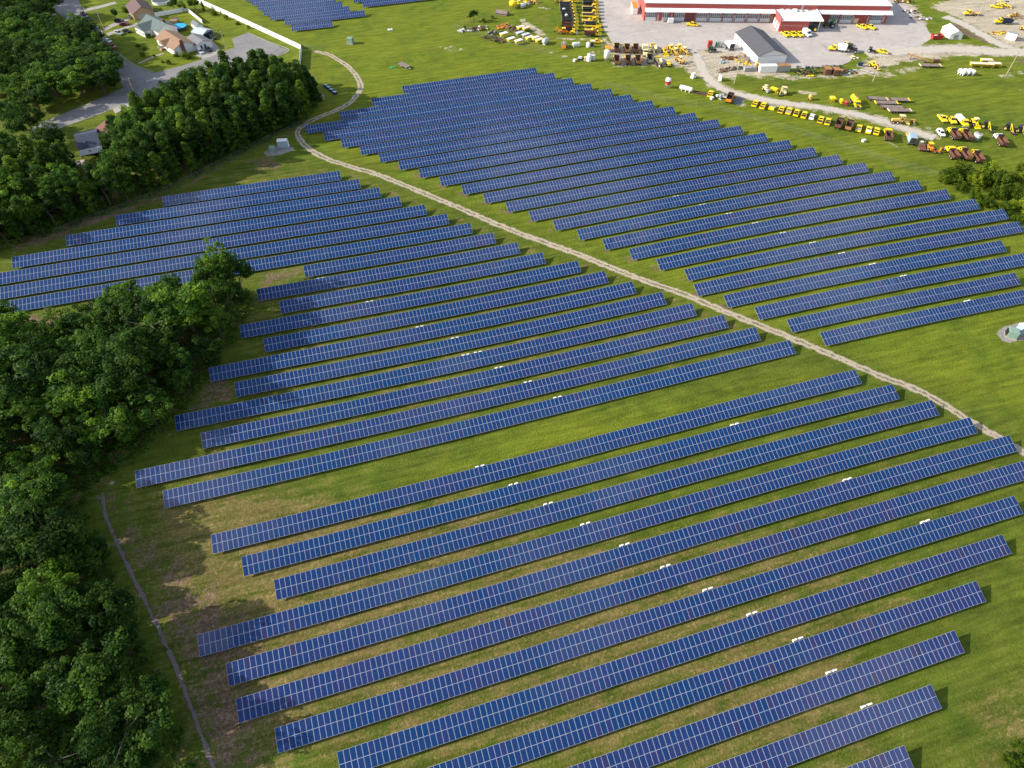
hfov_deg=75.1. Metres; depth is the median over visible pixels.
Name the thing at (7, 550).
tree
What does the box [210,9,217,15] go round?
shrub
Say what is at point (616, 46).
dump truck
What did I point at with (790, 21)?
brick annexe
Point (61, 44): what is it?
tree
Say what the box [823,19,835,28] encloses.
tractor
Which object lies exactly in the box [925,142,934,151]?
wheel loader
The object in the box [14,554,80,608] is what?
tree
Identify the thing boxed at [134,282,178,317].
tree
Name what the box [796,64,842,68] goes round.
scrap pile
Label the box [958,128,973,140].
dump truck
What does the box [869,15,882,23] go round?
garage door
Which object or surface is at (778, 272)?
solar panel row
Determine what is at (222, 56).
tree
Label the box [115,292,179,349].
tree
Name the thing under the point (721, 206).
solar panel row
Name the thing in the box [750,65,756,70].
grey crate
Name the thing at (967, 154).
dump truck
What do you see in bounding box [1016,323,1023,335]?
inverter skid
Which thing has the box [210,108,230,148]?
tree
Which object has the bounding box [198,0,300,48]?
board fence
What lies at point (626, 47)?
dump truck
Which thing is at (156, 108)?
tree
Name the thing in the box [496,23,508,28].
scrap pile
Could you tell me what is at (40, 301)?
solar panel row
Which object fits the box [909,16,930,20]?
scrap pile
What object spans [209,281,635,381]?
solar panel row
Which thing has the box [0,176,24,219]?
tree
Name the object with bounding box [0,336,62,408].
tree
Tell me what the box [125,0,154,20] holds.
family house
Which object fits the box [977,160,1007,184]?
bush
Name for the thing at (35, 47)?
tree
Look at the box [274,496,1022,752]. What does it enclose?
solar panel row
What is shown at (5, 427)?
tree
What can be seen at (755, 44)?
gable shed
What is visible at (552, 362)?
solar panel row
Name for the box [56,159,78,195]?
tree
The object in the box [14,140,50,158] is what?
tree
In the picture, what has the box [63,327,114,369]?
tree
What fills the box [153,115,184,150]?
tree
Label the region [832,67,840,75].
shipping container
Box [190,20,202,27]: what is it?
garden shed
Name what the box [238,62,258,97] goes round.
tree
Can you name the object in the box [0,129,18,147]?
tree
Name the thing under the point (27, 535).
tree
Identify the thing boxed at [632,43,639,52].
dump truck
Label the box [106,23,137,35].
driveway
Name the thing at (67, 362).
tree
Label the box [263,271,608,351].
solar panel row
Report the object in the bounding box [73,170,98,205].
tree
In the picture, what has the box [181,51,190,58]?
shrub
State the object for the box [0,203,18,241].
tree
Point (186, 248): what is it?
solar panel row
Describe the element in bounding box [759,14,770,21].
garage door
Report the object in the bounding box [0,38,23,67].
tree
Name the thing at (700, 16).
garage door
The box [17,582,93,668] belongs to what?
tree
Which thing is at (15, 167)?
tree
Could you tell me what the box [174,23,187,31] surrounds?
round pool
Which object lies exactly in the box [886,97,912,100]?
flat trailer
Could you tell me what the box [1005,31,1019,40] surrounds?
storage box
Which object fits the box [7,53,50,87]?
tree
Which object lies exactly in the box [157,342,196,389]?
tree
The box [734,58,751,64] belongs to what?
scrap pile
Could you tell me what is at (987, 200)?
bush
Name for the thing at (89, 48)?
tree
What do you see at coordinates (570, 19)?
dump truck
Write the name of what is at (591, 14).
dump truck
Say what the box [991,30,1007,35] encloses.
scrap pile
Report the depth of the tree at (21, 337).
163.24 m
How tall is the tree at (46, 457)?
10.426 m
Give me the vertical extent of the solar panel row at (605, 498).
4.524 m
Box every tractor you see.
[778,86,787,95]
[808,22,817,31]
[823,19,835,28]
[846,43,857,53]
[867,46,875,53]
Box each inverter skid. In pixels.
[276,138,289,148]
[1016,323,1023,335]
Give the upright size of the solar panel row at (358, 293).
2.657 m
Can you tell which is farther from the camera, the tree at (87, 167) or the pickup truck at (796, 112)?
the pickup truck at (796, 112)
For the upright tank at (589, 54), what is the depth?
295.13 m
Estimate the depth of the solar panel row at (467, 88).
276.07 m
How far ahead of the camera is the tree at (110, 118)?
243.60 m
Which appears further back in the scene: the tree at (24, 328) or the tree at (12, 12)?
the tree at (12, 12)
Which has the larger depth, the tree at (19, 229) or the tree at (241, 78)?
the tree at (241, 78)
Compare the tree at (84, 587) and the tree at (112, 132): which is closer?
the tree at (84, 587)
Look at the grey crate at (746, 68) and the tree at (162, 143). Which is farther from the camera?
the grey crate at (746, 68)
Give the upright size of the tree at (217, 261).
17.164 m
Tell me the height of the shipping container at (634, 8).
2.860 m
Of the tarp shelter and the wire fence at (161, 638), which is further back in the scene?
the tarp shelter
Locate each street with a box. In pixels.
[32,33,286,130]
[53,0,151,86]
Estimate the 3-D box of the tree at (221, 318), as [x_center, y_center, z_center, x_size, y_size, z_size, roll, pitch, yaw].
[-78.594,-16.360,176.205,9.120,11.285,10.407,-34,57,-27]
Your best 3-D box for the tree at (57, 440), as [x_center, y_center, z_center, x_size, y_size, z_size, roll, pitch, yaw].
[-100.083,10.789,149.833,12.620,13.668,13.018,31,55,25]
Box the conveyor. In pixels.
[907,53,929,61]
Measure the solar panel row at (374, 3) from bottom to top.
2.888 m
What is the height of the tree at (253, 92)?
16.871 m
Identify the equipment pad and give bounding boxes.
[264,146,293,155]
[997,323,1023,342]
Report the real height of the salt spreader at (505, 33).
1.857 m
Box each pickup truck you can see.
[206,34,216,39]
[591,38,602,43]
[686,21,697,26]
[707,90,713,96]
[751,99,758,106]
[759,102,766,108]
[777,106,784,113]
[780,31,789,36]
[785,107,792,114]
[788,31,797,36]
[793,109,799,116]
[795,31,803,36]
[800,111,807,118]
[817,116,824,123]
[824,117,831,125]
[855,124,862,131]
[856,24,867,29]
[865,24,876,29]
[865,126,871,133]
[873,127,879,134]
[876,48,888,53]
[937,114,947,122]
[946,116,956,123]
[990,4,1002,8]
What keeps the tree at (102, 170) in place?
on the ground
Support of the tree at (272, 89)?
on the ground
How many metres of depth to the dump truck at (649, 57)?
295.28 m
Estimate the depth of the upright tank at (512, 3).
336.62 m
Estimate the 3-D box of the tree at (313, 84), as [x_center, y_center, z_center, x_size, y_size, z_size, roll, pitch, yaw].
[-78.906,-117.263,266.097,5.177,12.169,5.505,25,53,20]
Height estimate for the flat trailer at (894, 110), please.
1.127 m
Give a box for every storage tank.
[542,37,548,44]
[572,41,579,46]
[680,85,692,92]
[958,68,966,75]
[969,68,975,75]
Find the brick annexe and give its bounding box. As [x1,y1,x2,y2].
[772,8,823,31]
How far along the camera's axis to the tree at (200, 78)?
254.38 m
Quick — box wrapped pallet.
[690,72,695,78]
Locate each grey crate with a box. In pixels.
[743,66,750,71]
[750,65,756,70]
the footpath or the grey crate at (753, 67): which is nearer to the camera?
the grey crate at (753, 67)
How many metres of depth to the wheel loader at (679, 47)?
303.19 m
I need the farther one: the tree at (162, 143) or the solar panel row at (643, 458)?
the tree at (162, 143)
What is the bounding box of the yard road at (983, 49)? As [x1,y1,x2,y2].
[864,44,1023,57]
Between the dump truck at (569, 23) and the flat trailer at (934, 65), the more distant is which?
the dump truck at (569, 23)
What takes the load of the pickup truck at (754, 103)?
on the ground
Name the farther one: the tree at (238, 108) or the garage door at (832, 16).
the garage door at (832, 16)
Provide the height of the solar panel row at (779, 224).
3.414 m
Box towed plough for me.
[931,147,941,153]
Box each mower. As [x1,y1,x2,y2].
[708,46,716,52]
[981,120,992,132]
[1003,122,1015,134]
[1015,124,1023,134]
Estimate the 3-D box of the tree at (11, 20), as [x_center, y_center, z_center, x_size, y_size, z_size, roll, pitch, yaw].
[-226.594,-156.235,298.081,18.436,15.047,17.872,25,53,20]
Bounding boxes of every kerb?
[65,96,141,125]
[83,7,152,71]
[249,33,288,55]
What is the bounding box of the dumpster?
[931,34,944,38]
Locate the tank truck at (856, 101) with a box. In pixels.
[849,93,860,108]
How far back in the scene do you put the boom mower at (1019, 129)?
256.00 m
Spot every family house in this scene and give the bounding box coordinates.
[74,129,102,166]
[95,120,110,146]
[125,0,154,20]
[134,14,177,36]
[155,29,195,55]
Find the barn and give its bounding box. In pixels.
[941,23,962,39]
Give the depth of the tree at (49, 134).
233.00 m
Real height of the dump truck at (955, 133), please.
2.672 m
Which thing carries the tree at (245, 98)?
on the ground
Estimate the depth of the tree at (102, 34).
298.23 m
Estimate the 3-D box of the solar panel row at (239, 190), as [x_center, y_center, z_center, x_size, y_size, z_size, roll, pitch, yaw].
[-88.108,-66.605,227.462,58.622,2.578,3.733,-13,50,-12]
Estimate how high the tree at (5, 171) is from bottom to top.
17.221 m
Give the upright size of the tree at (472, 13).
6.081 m
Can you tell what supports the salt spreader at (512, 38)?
on the ground
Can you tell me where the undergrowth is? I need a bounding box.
[0,96,317,767]
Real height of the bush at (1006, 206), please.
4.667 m
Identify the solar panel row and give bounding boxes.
[0,205,426,284]
[0,214,449,298]
[0,223,472,311]
[12,196,401,267]
[66,187,380,245]
[115,179,360,225]
[135,327,760,487]
[162,171,340,205]
[163,340,795,507]
[175,303,696,430]
[197,417,977,656]
[201,315,728,448]
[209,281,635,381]
[211,369,861,553]
[226,435,1016,685]
[234,292,666,396]
[236,461,1023,722]
[240,261,580,337]
[241,384,899,575]
[251,0,300,5]
[256,242,519,300]
[257,0,335,10]
[263,2,342,15]
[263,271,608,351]
[270,6,349,19]
[274,400,938,599]
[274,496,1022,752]
[279,252,545,313]
[284,10,364,24]
[291,21,332,30]
[303,233,495,276]
[305,83,592,133]
[323,89,613,140]
[337,534,1010,767]
[339,78,573,119]
[341,94,633,147]
[360,100,654,154]
[362,0,421,6]
[371,73,555,105]
[379,106,675,161]
[398,112,697,169]
[402,68,537,93]
[419,119,720,177]
[428,581,985,767]
[439,126,743,185]
[461,133,767,194]
[483,140,791,202]
[505,147,817,211]
[528,155,842,220]
[552,162,868,230]
[568,630,964,767]
[577,171,894,239]
[602,180,922,249]
[629,189,950,259]
[656,199,979,269]
[684,209,1008,280]
[693,221,1023,295]
[706,684,940,767]
[723,240,1006,307]
[754,253,1023,319]
[787,273,1020,332]
[820,290,1023,345]
[846,745,913,767]
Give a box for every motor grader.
[890,114,915,124]
[894,0,912,2]
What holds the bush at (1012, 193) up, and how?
on the ground
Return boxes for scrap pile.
[470,25,487,31]
[481,35,504,43]
[488,30,503,34]
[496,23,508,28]
[507,25,519,32]
[714,93,726,99]
[717,68,728,72]
[720,56,737,59]
[720,65,743,70]
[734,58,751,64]
[793,68,821,76]
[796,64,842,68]
[841,68,857,73]
[902,10,917,13]
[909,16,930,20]
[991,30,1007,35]
[1005,12,1023,18]
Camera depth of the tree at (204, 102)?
242.36 m
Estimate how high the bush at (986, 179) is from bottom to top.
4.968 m
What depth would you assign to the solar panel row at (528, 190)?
233.47 m
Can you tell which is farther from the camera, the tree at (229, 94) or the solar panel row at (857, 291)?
the tree at (229, 94)
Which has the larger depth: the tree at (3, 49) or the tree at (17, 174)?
the tree at (3, 49)
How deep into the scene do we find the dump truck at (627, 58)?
294.98 m
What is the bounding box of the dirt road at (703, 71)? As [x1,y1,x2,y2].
[689,49,936,139]
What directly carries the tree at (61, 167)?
on the ground
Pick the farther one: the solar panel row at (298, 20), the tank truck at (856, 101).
the solar panel row at (298, 20)
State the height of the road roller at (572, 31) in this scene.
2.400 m
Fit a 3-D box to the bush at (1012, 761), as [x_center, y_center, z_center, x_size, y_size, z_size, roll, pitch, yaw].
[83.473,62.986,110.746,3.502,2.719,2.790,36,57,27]
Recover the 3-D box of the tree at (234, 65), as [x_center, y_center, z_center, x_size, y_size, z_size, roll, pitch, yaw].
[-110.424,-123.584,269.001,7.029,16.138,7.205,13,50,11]
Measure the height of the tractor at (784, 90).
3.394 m
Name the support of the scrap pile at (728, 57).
on the ground
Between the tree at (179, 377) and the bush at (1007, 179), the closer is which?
the tree at (179, 377)
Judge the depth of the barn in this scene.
314.54 m
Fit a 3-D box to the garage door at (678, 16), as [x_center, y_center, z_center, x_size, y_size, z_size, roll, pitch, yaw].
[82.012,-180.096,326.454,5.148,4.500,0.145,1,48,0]
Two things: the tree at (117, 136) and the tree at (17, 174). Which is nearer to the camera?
the tree at (17, 174)
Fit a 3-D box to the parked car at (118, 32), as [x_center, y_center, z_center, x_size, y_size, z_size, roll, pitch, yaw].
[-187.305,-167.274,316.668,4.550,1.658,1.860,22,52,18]
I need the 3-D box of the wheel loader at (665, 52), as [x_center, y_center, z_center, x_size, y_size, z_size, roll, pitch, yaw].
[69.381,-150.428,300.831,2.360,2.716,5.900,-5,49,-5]
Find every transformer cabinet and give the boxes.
[268,145,276,153]
[346,36,354,44]
[667,17,673,23]
[706,40,712,47]
[715,41,720,47]
[1004,326,1019,340]
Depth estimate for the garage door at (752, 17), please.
325.98 m
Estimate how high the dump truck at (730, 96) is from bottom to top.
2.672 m
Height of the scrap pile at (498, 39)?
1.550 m
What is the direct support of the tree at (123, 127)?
on the ground
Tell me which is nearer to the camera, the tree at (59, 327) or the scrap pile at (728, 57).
the tree at (59, 327)
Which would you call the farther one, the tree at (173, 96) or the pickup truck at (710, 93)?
the pickup truck at (710, 93)
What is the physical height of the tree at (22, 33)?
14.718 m
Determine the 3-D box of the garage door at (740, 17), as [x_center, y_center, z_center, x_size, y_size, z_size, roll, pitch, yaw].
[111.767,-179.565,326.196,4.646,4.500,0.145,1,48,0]
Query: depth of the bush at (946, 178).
231.72 m
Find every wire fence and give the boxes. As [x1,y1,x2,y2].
[52,119,305,230]
[97,497,212,766]
[605,83,936,170]
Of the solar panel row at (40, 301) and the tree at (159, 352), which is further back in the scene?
the solar panel row at (40, 301)
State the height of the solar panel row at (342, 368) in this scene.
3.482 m
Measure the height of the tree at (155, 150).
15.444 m
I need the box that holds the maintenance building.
[638,0,892,23]
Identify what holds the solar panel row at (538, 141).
on the ground
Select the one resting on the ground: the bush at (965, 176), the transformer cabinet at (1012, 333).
the bush at (965, 176)
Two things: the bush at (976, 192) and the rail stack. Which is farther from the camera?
the rail stack
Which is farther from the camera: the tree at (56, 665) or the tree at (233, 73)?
the tree at (233, 73)
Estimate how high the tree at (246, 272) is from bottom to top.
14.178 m
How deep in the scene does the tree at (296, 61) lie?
269.40 m
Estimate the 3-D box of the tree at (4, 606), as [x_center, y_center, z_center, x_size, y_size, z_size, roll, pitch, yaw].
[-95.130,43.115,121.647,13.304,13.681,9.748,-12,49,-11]
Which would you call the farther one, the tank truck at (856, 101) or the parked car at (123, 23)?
the parked car at (123, 23)
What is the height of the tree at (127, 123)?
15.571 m
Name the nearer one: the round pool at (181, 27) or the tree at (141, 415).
the tree at (141, 415)
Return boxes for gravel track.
[294,50,1023,455]
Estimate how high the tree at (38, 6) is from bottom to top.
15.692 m
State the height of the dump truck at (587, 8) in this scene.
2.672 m
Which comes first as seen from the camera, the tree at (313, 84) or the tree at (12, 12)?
the tree at (313, 84)
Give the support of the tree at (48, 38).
on the ground
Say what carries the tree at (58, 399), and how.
on the ground
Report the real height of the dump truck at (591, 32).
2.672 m
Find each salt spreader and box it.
[499,31,507,36]
[506,36,515,41]
[535,37,543,43]
[770,86,778,92]
[970,62,982,67]
[980,58,993,61]
[980,62,994,66]
[989,62,1001,66]
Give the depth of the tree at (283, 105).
251.29 m
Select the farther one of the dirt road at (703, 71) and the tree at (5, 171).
the dirt road at (703, 71)
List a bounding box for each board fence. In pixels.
[154,7,202,22]
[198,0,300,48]
[299,46,301,63]
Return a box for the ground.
[0,0,1023,767]
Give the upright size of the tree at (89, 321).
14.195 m
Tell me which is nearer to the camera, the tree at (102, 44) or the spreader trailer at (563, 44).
the tree at (102, 44)
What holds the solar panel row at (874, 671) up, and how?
on the ground
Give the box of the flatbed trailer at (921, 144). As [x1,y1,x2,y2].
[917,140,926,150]
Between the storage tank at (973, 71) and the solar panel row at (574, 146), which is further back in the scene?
the storage tank at (973, 71)
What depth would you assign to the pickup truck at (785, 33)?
314.99 m
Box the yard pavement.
[598,0,930,67]
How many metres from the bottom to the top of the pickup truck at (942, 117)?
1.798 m
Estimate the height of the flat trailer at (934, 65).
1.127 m
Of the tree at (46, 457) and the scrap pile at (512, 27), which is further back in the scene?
the scrap pile at (512, 27)
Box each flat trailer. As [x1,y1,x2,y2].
[398,62,410,68]
[866,96,890,100]
[874,100,900,104]
[879,104,904,109]
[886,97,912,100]
[887,108,912,113]
[919,63,941,67]
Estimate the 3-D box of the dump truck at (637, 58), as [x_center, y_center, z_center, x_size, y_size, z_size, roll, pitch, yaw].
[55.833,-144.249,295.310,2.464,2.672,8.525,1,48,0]
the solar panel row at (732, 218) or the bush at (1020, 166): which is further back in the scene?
the bush at (1020, 166)
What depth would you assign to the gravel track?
197.47 m
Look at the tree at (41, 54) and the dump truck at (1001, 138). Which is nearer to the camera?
the dump truck at (1001, 138)
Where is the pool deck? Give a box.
[169,17,178,23]
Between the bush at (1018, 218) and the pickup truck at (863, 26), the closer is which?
the bush at (1018, 218)
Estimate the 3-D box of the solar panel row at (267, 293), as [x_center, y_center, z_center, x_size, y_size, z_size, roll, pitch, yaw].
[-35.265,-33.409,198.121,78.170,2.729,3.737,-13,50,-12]
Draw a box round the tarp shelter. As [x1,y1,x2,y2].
[495,9,508,15]
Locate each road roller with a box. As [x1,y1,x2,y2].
[570,28,578,34]
[665,60,670,66]
[761,84,770,92]
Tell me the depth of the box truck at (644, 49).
300.35 m
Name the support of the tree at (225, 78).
on the ground
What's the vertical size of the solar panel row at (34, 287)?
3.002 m
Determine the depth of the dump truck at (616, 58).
294.60 m
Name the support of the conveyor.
on the ground
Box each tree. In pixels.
[0,0,24,8]
[0,5,38,24]
[0,16,25,32]
[0,17,39,38]
[0,29,9,40]
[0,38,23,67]
[0,44,9,59]
[0,53,22,73]
[0,62,10,95]
[0,72,31,97]
[0,101,19,119]
[0,102,45,140]
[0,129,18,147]
[0,130,9,151]
[0,138,20,162]
[0,165,18,184]
[0,173,34,228]
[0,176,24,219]
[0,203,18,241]
[0,209,24,242]
[0,300,31,342]
[0,323,20,373]
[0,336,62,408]
[0,378,39,429]
[0,387,52,432]
[0,408,11,439]
[0,420,29,477]
[0,472,69,526]
[0,473,26,512]
[0,496,88,564]
[0,512,34,568]
[0,548,38,602]
[0,591,28,633]
[0,594,46,692]
[0,644,53,719]
[0,699,56,767]
[1,50,25,67]
[1,155,27,189]
[1,443,60,477]
[5,82,53,112]
[6,33,38,58]
[6,325,62,354]
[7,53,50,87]
[7,136,28,157]
[8,27,55,44]
[10,0,54,21]
[10,196,41,235]
[13,172,34,193]
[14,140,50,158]
[14,461,69,495]
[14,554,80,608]
[15,40,50,63]
[15,320,46,332]
[16,134,41,159]
[16,155,42,176]
[17,153,52,170]
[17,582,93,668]
[18,178,53,220]
[21,723,107,767]
[22,62,68,97]
[24,19,52,37]
[24,164,49,186]
[25,12,57,28]
[26,179,60,226]
[28,0,63,21]
[28,651,87,701]
[29,118,65,143]
[29,165,56,209]
[30,407,95,456]
[31,29,68,42]
[31,48,66,67]
[32,17,81,39]
[32,139,50,153]
[33,144,56,179]
[33,169,83,212]
[34,381,62,423]
[39,305,86,344]
[39,369,122,419]
[41,335,106,411]
[41,651,124,721]
[43,35,82,57]
[43,51,82,71]
[43,147,64,155]
[46,163,80,202]
[48,142,81,173]
[49,23,91,41]
[53,59,93,97]
[54,139,80,168]
[55,189,81,223]
[55,310,114,352]
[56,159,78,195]
[58,431,101,468]
[62,18,100,30]
[62,534,112,576]
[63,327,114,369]
[64,30,106,46]
[65,13,91,23]
[65,578,141,642]
[70,618,139,687]
[70,688,174,767]
[71,295,107,318]
[72,56,105,88]
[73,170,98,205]
[73,577,114,610]
[75,42,112,58]
[75,403,137,446]
[76,181,97,214]
[81,28,105,43]
[81,40,117,54]
[81,162,109,200]
[82,65,120,95]
[82,159,117,205]
[86,327,149,378]
[86,340,160,408]
[89,51,123,86]
[93,279,143,323]
[96,149,132,194]
[97,294,145,333]
[98,127,113,147]
[99,142,130,181]
[104,113,116,128]
[105,169,136,201]
[107,124,121,143]
[110,8,117,17]
[110,127,156,169]
[111,129,155,174]
[111,140,140,187]
[114,104,155,127]
[114,135,122,141]
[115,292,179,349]
[115,672,168,721]
[117,118,144,136]
[118,124,127,138]
[119,112,130,128]
[122,382,173,433]
[127,90,144,108]
[131,327,184,372]
[133,104,150,125]
[133,117,159,133]
[134,155,156,190]
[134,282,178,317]
[137,279,215,334]
[140,132,163,168]
[143,89,158,108]
[145,121,163,161]
[146,106,165,123]
[147,151,171,188]
[150,273,181,300]
[151,85,180,101]
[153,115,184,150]
[154,89,164,104]
[154,132,181,172]
[155,110,180,143]
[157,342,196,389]
[159,95,171,112]
[160,120,186,167]
[161,72,195,99]
[161,151,178,181]
[164,89,184,102]
[164,104,195,125]
[166,89,199,113]
[167,0,176,8]
[174,112,198,158]
[176,0,187,10]
[176,66,199,91]
[179,106,193,116]
[181,142,197,169]
[184,86,200,111]
[184,116,214,162]
[185,93,201,119]
[186,0,199,9]
[187,333,224,361]
[190,266,217,302]
[192,237,236,286]
[194,109,219,154]
[195,64,209,84]
[196,76,205,97]
[196,304,235,338]
[198,78,209,89]
[199,107,217,141]
[200,86,211,102]
[200,97,210,126]
[204,60,213,79]
[207,95,231,138]
[208,69,213,80]
[208,78,225,112]
[208,92,227,118]
[208,273,250,310]
[209,73,221,92]
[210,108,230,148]
[210,130,227,161]
[212,251,255,292]
[213,66,232,84]
[216,62,233,85]
[217,50,231,68]
[218,82,231,112]
[221,74,240,99]
[221,119,241,153]
[223,100,243,124]
[225,92,235,100]
[228,94,254,138]
[228,112,251,148]
[230,58,238,72]
[230,69,238,86]
[231,78,248,100]
[235,56,246,87]
[236,76,251,96]
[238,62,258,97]
[238,90,260,125]
[245,80,260,108]
[246,49,258,71]
[246,110,263,142]
[248,70,267,100]
[249,58,259,70]
[249,102,269,137]
[255,48,269,69]
[256,63,268,78]
[258,70,269,93]
[258,96,281,132]
[259,82,281,122]
[266,64,285,101]
[267,77,278,107]
[268,54,281,72]
[274,82,299,119]
[275,94,294,129]
[278,62,292,80]
[281,68,293,85]
[283,79,302,112]
[289,62,310,101]
[289,86,306,120]
[292,59,301,69]
[295,80,311,115]
[298,79,310,108]
[299,64,313,98]
[307,75,322,104]
[467,9,478,21]
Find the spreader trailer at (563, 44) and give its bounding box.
[561,41,565,48]
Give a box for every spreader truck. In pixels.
[649,43,656,53]
[654,56,662,67]
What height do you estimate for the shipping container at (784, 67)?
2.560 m
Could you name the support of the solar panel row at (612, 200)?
on the ground
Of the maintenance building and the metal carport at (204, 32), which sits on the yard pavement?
the maintenance building
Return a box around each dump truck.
[559,1,575,5]
[560,4,576,9]
[560,7,576,12]
[561,10,577,15]
[561,24,578,30]
[562,14,578,19]
[562,17,578,22]
[562,21,578,26]
[582,6,598,11]
[582,12,599,18]
[583,0,598,5]
[584,29,601,36]
[585,20,601,27]
[613,42,620,52]
[613,54,620,64]
[623,43,630,52]
[624,54,631,64]
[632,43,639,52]
[634,54,641,64]
[646,53,653,63]
[725,91,734,103]
[834,116,843,128]
[844,118,853,130]
[883,128,893,140]
[944,146,961,159]
[946,127,961,139]
[956,147,973,159]
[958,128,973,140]
[969,149,985,162]
[992,133,1009,146]
[993,17,1013,24]
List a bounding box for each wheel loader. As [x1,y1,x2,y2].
[554,26,570,34]
[661,47,668,56]
[667,44,673,53]
[672,44,679,56]
[674,55,685,64]
[675,43,683,52]
[680,43,690,55]
[868,60,881,69]
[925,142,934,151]
[969,117,980,128]
[996,0,1012,8]
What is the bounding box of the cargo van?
[802,27,811,36]
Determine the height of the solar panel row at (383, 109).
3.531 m
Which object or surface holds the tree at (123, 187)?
on the ground
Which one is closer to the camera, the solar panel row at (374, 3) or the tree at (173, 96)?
the tree at (173, 96)
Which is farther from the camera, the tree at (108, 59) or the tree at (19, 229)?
the tree at (108, 59)
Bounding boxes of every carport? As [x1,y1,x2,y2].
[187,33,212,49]
[191,27,213,37]
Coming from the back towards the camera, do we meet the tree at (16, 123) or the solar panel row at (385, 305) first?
the tree at (16, 123)
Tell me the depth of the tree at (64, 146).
229.80 m
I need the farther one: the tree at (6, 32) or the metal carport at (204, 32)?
the metal carport at (204, 32)
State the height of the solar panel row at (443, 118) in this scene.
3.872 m
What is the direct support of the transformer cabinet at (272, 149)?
on the equipment pad at (280, 151)
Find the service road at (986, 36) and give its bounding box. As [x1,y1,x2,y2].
[941,15,1018,48]
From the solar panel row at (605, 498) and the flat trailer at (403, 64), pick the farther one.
the flat trailer at (403, 64)
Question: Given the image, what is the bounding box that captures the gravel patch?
[732,97,743,104]
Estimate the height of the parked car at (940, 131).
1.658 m
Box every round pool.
[151,0,169,5]
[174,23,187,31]
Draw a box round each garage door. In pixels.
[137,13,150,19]
[645,12,656,20]
[662,12,668,20]
[674,12,684,20]
[684,13,695,20]
[696,13,707,20]
[709,13,722,21]
[722,13,732,21]
[734,13,745,21]
[747,13,758,21]
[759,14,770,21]
[828,14,838,22]
[839,15,852,22]
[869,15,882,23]
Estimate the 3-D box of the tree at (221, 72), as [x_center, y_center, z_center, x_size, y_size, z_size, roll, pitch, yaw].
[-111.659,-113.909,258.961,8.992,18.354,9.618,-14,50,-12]
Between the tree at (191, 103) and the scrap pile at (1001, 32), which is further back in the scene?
the scrap pile at (1001, 32)
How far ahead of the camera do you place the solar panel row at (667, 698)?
118.84 m
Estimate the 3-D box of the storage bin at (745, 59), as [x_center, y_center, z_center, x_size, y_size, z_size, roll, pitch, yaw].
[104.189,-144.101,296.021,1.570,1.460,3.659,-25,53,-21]
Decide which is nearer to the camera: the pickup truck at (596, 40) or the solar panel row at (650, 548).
the solar panel row at (650, 548)
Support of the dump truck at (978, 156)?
on the ground
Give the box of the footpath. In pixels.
[139,53,163,63]
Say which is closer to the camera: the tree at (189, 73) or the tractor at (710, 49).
the tree at (189, 73)
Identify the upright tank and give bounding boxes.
[509,0,516,6]
[587,52,591,61]
[604,49,609,61]
[665,76,670,87]
[973,132,982,139]
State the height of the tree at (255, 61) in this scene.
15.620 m
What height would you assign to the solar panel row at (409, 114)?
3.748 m
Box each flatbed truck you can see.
[580,15,598,22]
[582,9,598,14]
[583,25,602,32]
[954,114,969,127]
[962,9,981,15]
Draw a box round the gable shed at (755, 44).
[734,25,787,63]
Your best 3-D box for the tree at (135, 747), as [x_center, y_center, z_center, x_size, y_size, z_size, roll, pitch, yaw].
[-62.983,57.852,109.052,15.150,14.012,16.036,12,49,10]
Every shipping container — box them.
[631,1,637,13]
[758,64,777,72]
[776,63,790,71]
[823,66,832,74]
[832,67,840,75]
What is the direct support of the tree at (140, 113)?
on the ground
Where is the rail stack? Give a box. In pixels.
[693,90,707,95]
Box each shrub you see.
[121,6,128,12]
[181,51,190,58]
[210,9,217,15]
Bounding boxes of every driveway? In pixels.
[84,2,116,11]
[104,18,130,30]
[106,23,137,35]
[113,102,133,112]
[196,38,219,58]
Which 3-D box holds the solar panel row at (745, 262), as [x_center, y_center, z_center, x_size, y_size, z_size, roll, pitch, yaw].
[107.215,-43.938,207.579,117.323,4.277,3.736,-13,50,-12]
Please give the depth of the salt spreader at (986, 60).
296.06 m
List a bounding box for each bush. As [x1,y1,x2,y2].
[937,173,950,183]
[938,164,963,184]
[945,173,964,184]
[952,159,975,179]
[954,181,970,193]
[960,168,974,180]
[966,171,984,188]
[968,186,984,199]
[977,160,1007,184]
[978,172,991,186]
[978,195,996,208]
[987,184,1008,200]
[990,171,1015,187]
[994,200,1017,216]
[1000,750,1021,767]
[1003,171,1022,182]
[1005,182,1023,199]
[1008,212,1023,222]
[1009,737,1023,757]
[1010,196,1023,212]
[1015,161,1023,171]
[1016,757,1023,767]
[1018,172,1023,183]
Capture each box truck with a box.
[641,44,647,56]
[724,40,735,50]
[828,43,847,52]
[905,132,917,144]
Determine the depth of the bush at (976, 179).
229.78 m
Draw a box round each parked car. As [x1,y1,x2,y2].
[114,18,124,22]
[114,30,122,34]
[119,22,128,25]
[197,47,203,53]
[809,113,814,119]
[936,128,945,136]
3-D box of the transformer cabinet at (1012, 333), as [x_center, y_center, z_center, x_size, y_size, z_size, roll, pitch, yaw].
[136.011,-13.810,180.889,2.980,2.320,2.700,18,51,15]
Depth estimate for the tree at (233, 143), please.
238.99 m
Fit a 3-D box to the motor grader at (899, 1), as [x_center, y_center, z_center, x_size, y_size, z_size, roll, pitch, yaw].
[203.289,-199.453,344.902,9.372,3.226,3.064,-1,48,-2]
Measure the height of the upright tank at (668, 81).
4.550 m
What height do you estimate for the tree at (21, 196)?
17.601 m
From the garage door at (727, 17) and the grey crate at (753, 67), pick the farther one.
the garage door at (727, 17)
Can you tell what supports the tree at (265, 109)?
on the ground
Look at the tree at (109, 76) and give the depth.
268.87 m
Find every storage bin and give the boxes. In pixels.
[742,57,750,62]
[932,59,940,62]

